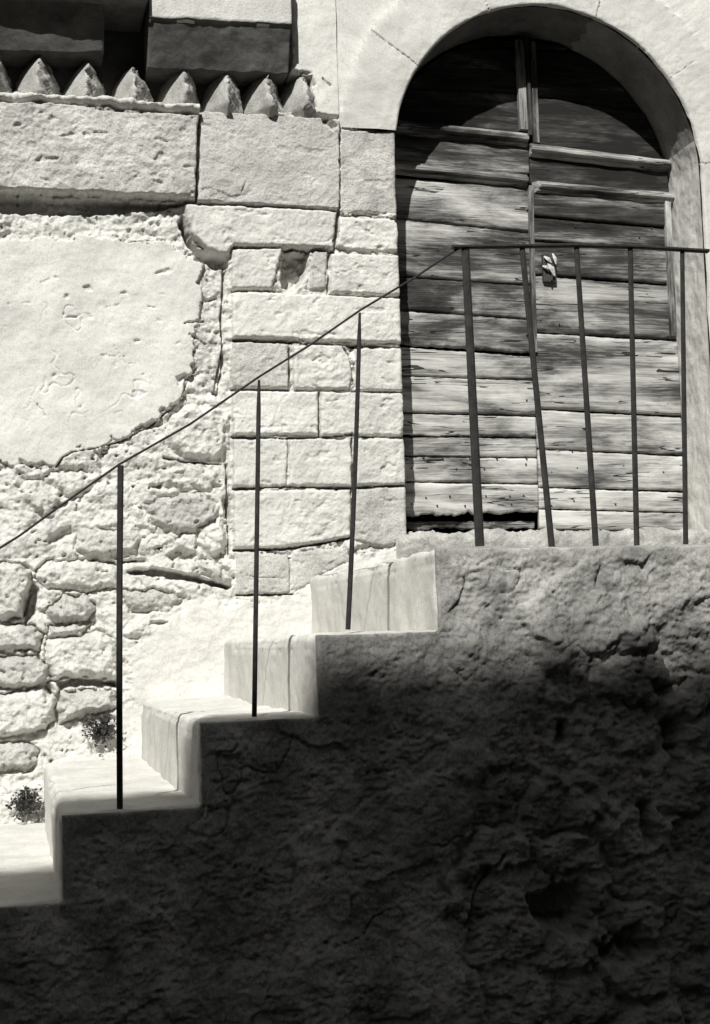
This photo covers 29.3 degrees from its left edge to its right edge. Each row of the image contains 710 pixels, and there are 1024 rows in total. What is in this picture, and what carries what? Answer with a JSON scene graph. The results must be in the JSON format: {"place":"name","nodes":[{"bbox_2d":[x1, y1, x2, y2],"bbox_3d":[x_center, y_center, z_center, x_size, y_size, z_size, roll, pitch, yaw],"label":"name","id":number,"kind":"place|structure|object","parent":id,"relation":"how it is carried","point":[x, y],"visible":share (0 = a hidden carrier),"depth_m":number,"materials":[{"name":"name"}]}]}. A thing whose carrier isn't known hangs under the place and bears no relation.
{"place":"outdoors","nodes":[
{"label":"outdoors","id":0,"kind":"place"},
{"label":"ground","id":1,"kind":"structure","parent":0,"visible":0},
{"bbox_2d":[0,0,709,824],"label":"facade wall","id":2,"kind":"structure","parent":1,"relation":"on","point":[198,212],"depth_m":4.94,"materials":[{"name":"stone"}]},
{"bbox_2d":[5,785,44,821],"bbox_3d":[-1.111,0.984,4.593,0.134,0.125,0.074,1,-6,-29],"label":"weed","id":3,"kind":"object","parent":2,"relation":"attached to","point":[26,805],"visible":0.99,"depth_m":4.58,"materials":[{"name":"grey plant"}]},
{"bbox_2d":[81,711,126,747],"bbox_3d":[-0.864,0.750,4.680,0.154,0.127,0.076,0,-6,-14],"label":"weed","id":4,"kind":"object","parent":2,"relation":"attached to","point":[103,730],"visible":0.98,"depth_m":4.67,"materials":[{"name":"grey plant"}]},
{"bbox_2d":[395,37,682,530],"bbox_3d":[0.728,-0.903,5.564,1.269,2.119,0.114,0,-6,-14],"label":"double door","id":5,"kind":"structure","parent":2,"relation":"attached to","point":[479,119],"depth_m":5.55,"materials":[{"name":"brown wood"}]},
{"bbox_2d":[395,37,537,530],"bbox_3d":[0.424,-0.942,5.492,0.644,2.037,0.110,0,-6,-14],"label":"door leaf","id":6,"kind":"structure","parent":5,"relation":"in","point":[466,117],"depth_m":5.48,"materials":[{"name":"grey wood"}]},
{"bbox_2d":[528,41,682,530],"bbox_3d":[1.026,-0.905,5.640,0.655,2.119,0.114,0,-6,-14],"label":"door leaf","id":7,"kind":"structure","parent":5,"relation":"in","point":[598,171],"depth_m":5.62,"materials":[{"name":"grey wood"}]},
{"bbox_2d":[0,527,709,1023],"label":"stone staircase","id":8,"kind":"structure","parent":1,"relation":"on","point":[458,777],"depth_m":3.47,"materials":[{"name":"grey stone"}]},
{"bbox_2d":[0,243,709,808],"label":"iron railing","id":9,"kind":"object","parent":8,"relation":"on","point":[474,429],"visible":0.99,"depth_m":3.62,"materials":[{"name":"black metal"}]}
]}

